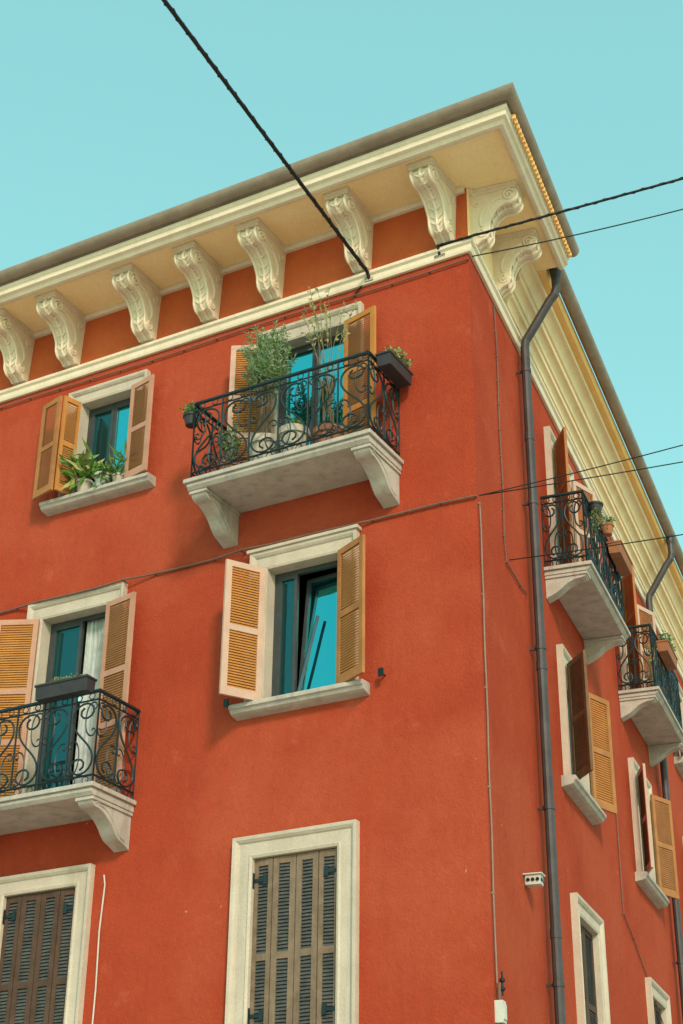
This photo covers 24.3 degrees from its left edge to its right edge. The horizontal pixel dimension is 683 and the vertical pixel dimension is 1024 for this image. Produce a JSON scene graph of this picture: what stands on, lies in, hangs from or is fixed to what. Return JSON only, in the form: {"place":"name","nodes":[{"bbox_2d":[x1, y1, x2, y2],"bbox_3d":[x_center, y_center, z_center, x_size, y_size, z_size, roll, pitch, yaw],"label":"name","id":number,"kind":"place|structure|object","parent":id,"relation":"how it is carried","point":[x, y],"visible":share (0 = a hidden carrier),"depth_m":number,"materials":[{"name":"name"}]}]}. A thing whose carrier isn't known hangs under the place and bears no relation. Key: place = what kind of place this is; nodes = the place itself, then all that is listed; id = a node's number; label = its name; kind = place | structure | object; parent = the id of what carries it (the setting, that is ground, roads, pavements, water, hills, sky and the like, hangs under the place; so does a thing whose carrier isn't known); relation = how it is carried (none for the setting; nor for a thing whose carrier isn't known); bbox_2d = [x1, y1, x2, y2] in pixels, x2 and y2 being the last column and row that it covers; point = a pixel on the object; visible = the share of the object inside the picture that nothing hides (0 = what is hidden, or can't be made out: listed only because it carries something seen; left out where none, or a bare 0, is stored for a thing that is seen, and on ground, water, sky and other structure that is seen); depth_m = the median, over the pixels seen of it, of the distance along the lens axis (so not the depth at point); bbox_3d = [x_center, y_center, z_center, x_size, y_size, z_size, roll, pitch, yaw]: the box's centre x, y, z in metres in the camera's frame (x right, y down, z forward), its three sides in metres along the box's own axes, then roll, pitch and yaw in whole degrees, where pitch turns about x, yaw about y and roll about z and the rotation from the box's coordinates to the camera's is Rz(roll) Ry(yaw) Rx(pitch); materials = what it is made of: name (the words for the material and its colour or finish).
{"place":"outdoors","nodes":[
{"label":"outdoors","id":0,"kind":"place"},
{"bbox_2d":[0,0,682,700],"label":"sky","id":1,"kind":"structure","parent":0,"point":[112,117],"materials":[{"name":"blue"}]},
{"bbox_2d":[644,644,674,691],"bbox_3d":[5.079,2.743,25.302,0.550,1.547,0.655,1,-28,0],"label":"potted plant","id":2,"kind":"object","parent":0,"point":[652,670],"visible":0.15,"depth_m":25.29,"materials":[{"name":"green plant"}]},
{"label":"ground","id":3,"kind":"structure","parent":0,"visible":0},
{"bbox_2d":[0,82,682,1023],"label":"building","id":4,"kind":"structure","parent":3,"relation":"on","point":[298,830],"depth_m":18.23,"materials":[{"name":"red paint"}]},
{"bbox_2d":[0,863,94,1023],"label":"window","id":5,"kind":"structure","parent":4,"relation":"in","point":[44,982],"depth_m":17.41,"materials":[{"name":"grey paint"}]},
{"bbox_2d":[34,673,97,703],"bbox_3d":[-3.097,1.946,17.793,0.744,0.282,0.194,-14,-31,26],"label":"planter box","id":6,"kind":"object","parent":4,"relation":"on","point":[64,688],"visible":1,"depth_m":17.70,"materials":[{"name":"grey plastic"}]},
{"bbox_2d":[0,582,135,796],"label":"balcony door","id":7,"kind":"structure","parent":4,"relation":"in","point":[105,636],"depth_m":18.92,"materials":[{"name":"grey paint"}]},
{"bbox_2d":[54,438,104,491],"bbox_3d":[-3.341,-0.529,20.137,0.697,0.725,0.667,1,-28,0],"label":"potted plant","id":8,"kind":"object","parent":4,"relation":"on","point":[84,470],"visible":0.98,"depth_m":20.04,"materials":[{"name":"green plant"}]},
{"bbox_2d":[32,369,155,516],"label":"window","id":9,"kind":"structure","parent":4,"relation":"in","point":[129,419],"depth_m":20.30,"materials":[{"name":"grey paint"}]},
{"bbox_2d":[92,875,105,1023],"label":"wall cable","id":10,"kind":"object","parent":4,"relation":"attached to","point":[98,950],"depth_m":17.00,"materials":[{"name":"white paint"}]},
{"bbox_2d":[91,461,112,487],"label":"potted plant","id":11,"kind":"object","parent":4,"relation":"on","point":[103,478],"visible":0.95,"depth_m":19.89,"materials":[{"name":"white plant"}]},
{"bbox_2d":[100,440,138,481],"bbox_3d":[-2.765,-0.539,19.821,0.665,0.583,0.467,-9,-30,18],"label":"potted plant","id":12,"kind":"object","parent":4,"relation":"on","point":[117,475],"visible":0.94,"depth_m":19.82,"materials":[{"name":"green plant"}]},
{"bbox_2d":[179,401,201,428],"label":"potted plant","id":13,"kind":"object","parent":4,"relation":"on","point":[188,415],"visible":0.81,"depth_m":18.79,"materials":[{"name":"green plant"}]},
{"bbox_2d":[223,699,228,706],"bbox_3d":[-1.252,2.123,17.499,0.060,0.090,0.105,-14,-31,26],"label":"shutter hook","id":14,"kind":"object","parent":4,"relation":"attached to","point":[225,702],"visible":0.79,"depth_m":17.46,"materials":[{"name":"metal"}]},
{"bbox_2d":[216,417,245,469],"bbox_3d":[-1.311,-0.701,18.520,0.339,0.871,0.389,11,-30,-19],"label":"potted plant","id":15,"kind":"object","parent":4,"relation":"on","point":[226,444],"visible":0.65,"depth_m":18.53,"materials":[{"name":"green plant"}]},
{"bbox_2d":[0,258,468,408],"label":"wall cable","id":16,"kind":"object","parent":4,"relation":"attached to","point":[284,317],"depth_m":19.91,"materials":[{"name":"black rubber"}]},
{"bbox_2d":[0,494,476,612],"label":"wall cable","id":17,"kind":"object","parent":4,"relation":"attached to","point":[271,543],"depth_m":18.30,"materials":[{"name":"black rubber"}]},
{"bbox_2d":[238,319,298,460],"bbox_3d":[-0.887,-1.342,18.551,0.758,2.041,0.765,1,-28,0],"label":"potted plant","id":18,"kind":"object","parent":4,"relation":"on","point":[268,366],"visible":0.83,"depth_m":18.59,"materials":[{"name":"green plant"}]},
{"bbox_2d":[225,819,359,1023],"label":"window","id":19,"kind":"structure","parent":4,"relation":"in","point":[302,967],"depth_m":15.95,"materials":[{"name":"grey paint"}]},
{"bbox_2d":[219,524,369,720],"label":"window","id":20,"kind":"structure","parent":4,"relation":"in","point":[332,662],"depth_m":17.51,"materials":[{"name":"grey paint"}]},
{"bbox_2d":[279,414,310,451],"bbox_3d":[-0.541,-0.828,18.057,0.375,0.676,0.375,1,-28,0],"label":"potted plant","id":21,"kind":"object","parent":4,"relation":"on","point":[296,426],"visible":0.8,"depth_m":17.93,"materials":[{"name":"white plant"}]},
{"bbox_2d":[227,301,375,463],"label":"balcony door","id":22,"kind":"structure","parent":4,"relation":"in","point":[354,343],"depth_m":19.04,"materials":[{"name":"grey paint"}]},
{"bbox_2d":[299,287,357,442],"bbox_3d":[-0.154,-1.620,18.312,0.695,2.322,0.460,-11,-30,20],"label":"potted plant","id":23,"kind":"object","parent":4,"relation":"on","point":[329,411],"visible":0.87,"depth_m":18.40,"materials":[{"name":"green plant"}]},
{"bbox_2d":[355,273,372,293],"bbox_3d":[0.264,-2.780,19.178,0.266,0.248,0.108,-14,-31,26],"label":"cable anchor","id":24,"kind":"object","parent":4,"relation":"attached to","point":[368,276],"visible":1,"depth_m":19.16,"materials":[{"name":"metal"}]},
{"bbox_2d":[161,0,368,273],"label":"overhead cable","id":25,"kind":"object","parent":24,"relation":"attached to","point":[188,33],"visible":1,"depth_m":16.60,"materials":[{"name":"black rubber"}]},
{"bbox_2d":[378,667,385,676],"bbox_3d":[0.434,1.696,16.660,0.060,0.090,0.105,-14,-31,26],"label":"shutter hook","id":26,"kind":"object","parent":4,"relation":"attached to","point":[380,671],"visible":1,"depth_m":16.62,"materials":[{"name":"metal"}]},
{"bbox_2d":[375,344,412,388],"bbox_3d":[0.613,-1.687,17.969,0.309,0.337,0.574,-14,-31,26],"label":"potted plant","id":27,"kind":"object","parent":4,"relation":"on","point":[392,366],"visible":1,"depth_m":17.88,"materials":[{"name":"grey plant"}]},
{"bbox_2d":[434,244,444,257],"bbox_3d":[1.157,-3.084,18.773,0.140,0.170,0.110,-14,-31,26],"label":"cable anchor","id":28,"kind":"object","parent":4,"relation":"attached to","point":[438,247],"visible":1,"depth_m":18.76,"materials":[{"name":"metal"}]},
{"bbox_2d":[478,502,497,983],"bbox_3d":[1.465,2.140,15.916,0.030,5.068,0.043,-10,-30,18],"label":"wall cable","id":29,"kind":"object","parent":4,"relation":"attached to","point":[486,688],"depth_m":15.79,"materials":[{"name":"grey plastic"}]},
{"bbox_2d":[494,971,506,1023],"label":"junction box","id":30,"kind":"object","parent":4,"relation":"attached to","point":[500,1005],"visible":1,"depth_m":14.59,"materials":[{"name":"white paint"}]},
{"bbox_2d":[492,305,527,593],"bbox_3d":[2.017,-0.767,18.991,0.031,3.496,0.991,-10,-30,18],"label":"wall cable","id":31,"kind":"object","parent":4,"relation":"attached to","point":[500,455],"depth_m":18.47,"materials":[{"name":"plastic"}]},
{"bbox_2d":[523,872,544,887],"bbox_3d":[1.992,3.802,16.375,0.200,0.115,0.160,-10,-30,18],"label":"sensor box","id":32,"kind":"object","parent":4,"relation":"attached to","point":[534,879],"visible":1,"depth_m":16.33,"materials":[{"name":"white paint"}]},
{"bbox_2d":[439,177,682,246],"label":"overhead cable","id":33,"kind":"object","parent":4,"relation":"attached to","point":[564,210],"visible":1,"depth_m":18.27,"materials":[{"name":"black rubber"}]},
{"bbox_2d":[543,426,600,569],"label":"balcony door","id":34,"kind":"structure","parent":4,"relation":"in","point":[557,448],"depth_m":20.94,"materials":[{"name":"brown paint"}]},
{"bbox_2d":[472,209,682,256],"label":"overhead cable","id":35,"kind":"object","parent":4,"relation":"attached to","point":[579,233],"visible":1,"depth_m":18.20,"materials":[{"name":"black rubber"}]},
{"bbox_2d":[479,445,682,495],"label":"overhead cable","id":36,"kind":"object","parent":4,"relation":"attached to","point":[582,470],"visible":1,"depth_m":16.60,"materials":[{"name":"black rubber"}]},
{"bbox_2d":[482,461,682,495],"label":"overhead cable","id":37,"kind":"object","parent":4,"relation":"attached to","point":[585,478],"visible":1,"depth_m":16.65,"materials":[{"name":"black rubber"}]},
{"bbox_2d":[556,644,616,824],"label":"window","id":38,"kind":"structure","parent":4,"relation":"in","point":[578,749],"depth_m":19.53,"materials":[{"name":"grey paint"}]},
{"bbox_2d":[570,892,610,1023],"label":"window","id":39,"kind":"structure","parent":4,"relation":"in","point":[581,911],"depth_m":18.69,"materials":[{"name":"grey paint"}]},
{"bbox_2d":[509,534,682,560],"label":"overhead cable","id":40,"kind":"object","parent":4,"relation":"attached to","point":[596,547],"visible":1,"depth_m":17.35,"materials":[{"name":"black rubber"}]},
{"bbox_2d":[588,500,607,537],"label":"potted plant","id":41,"kind":"object","parent":4,"relation":"on","point":[595,507],"visible":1,"depth_m":20.35,"materials":[{"name":"green plant"}]},
{"bbox_2d":[600,515,615,536],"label":"potted plant","id":42,"kind":"object","parent":4,"relation":"on","point":[608,532],"visible":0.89,"depth_m":20.86,"materials":[{"name":"orange plant"}]},
{"bbox_2d":[606,540,632,575],"bbox_3d":[3.768,0.588,21.450,0.204,0.270,0.774,-10,-30,18],"label":"planter box","id":43,"kind":"object","parent":4,"relation":"on","point":[621,559],"visible":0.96,"depth_m":21.28,"materials":[{"name":"orange ceramic"}]},
{"bbox_2d":[614,565,655,689],"bbox_3d":[4.655,2.090,24.896,0.349,2.270,1.918,-9,-29,18],"label":"balcony door","id":44,"kind":"structure","parent":4,"relation":"in","point":[631,608],"depth_m":24.40,"materials":[{"name":"grey paint"}]},
{"bbox_2d":[616,814,663,1023],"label":"wall cable","id":45,"kind":"object","parent":4,"relation":"attached to","point":[623,913],"depth_m":21.45,"materials":[{"name":"black rubber"}]},
{"bbox_2d":[628,757,679,908],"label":"window","id":46,"kind":"structure","parent":4,"relation":"in","point":[658,863],"depth_m":23.53,"materials":[{"name":"grey paint"}]},
{"bbox_2d":[645,977,671,1023],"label":"window","id":47,"kind":"structure","parent":4,"relation":"in","point":[654,992],"depth_m":22.26,"materials":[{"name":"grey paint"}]},
{"bbox_2d":[656,630,677,669],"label":"potted plant","id":48,"kind":"object","parent":4,"relation":"on","point":[666,649],"visible":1,"depth_m":24.26,"materials":[{"name":"orange plant"}]},
{"bbox_2d":[670,672,682,777],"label":"window","id":49,"kind":"structure","parent":4,"relation":"in","point":[678,760],"depth_m":27.88,"materials":[{"name":"grey paint"}]}
]}

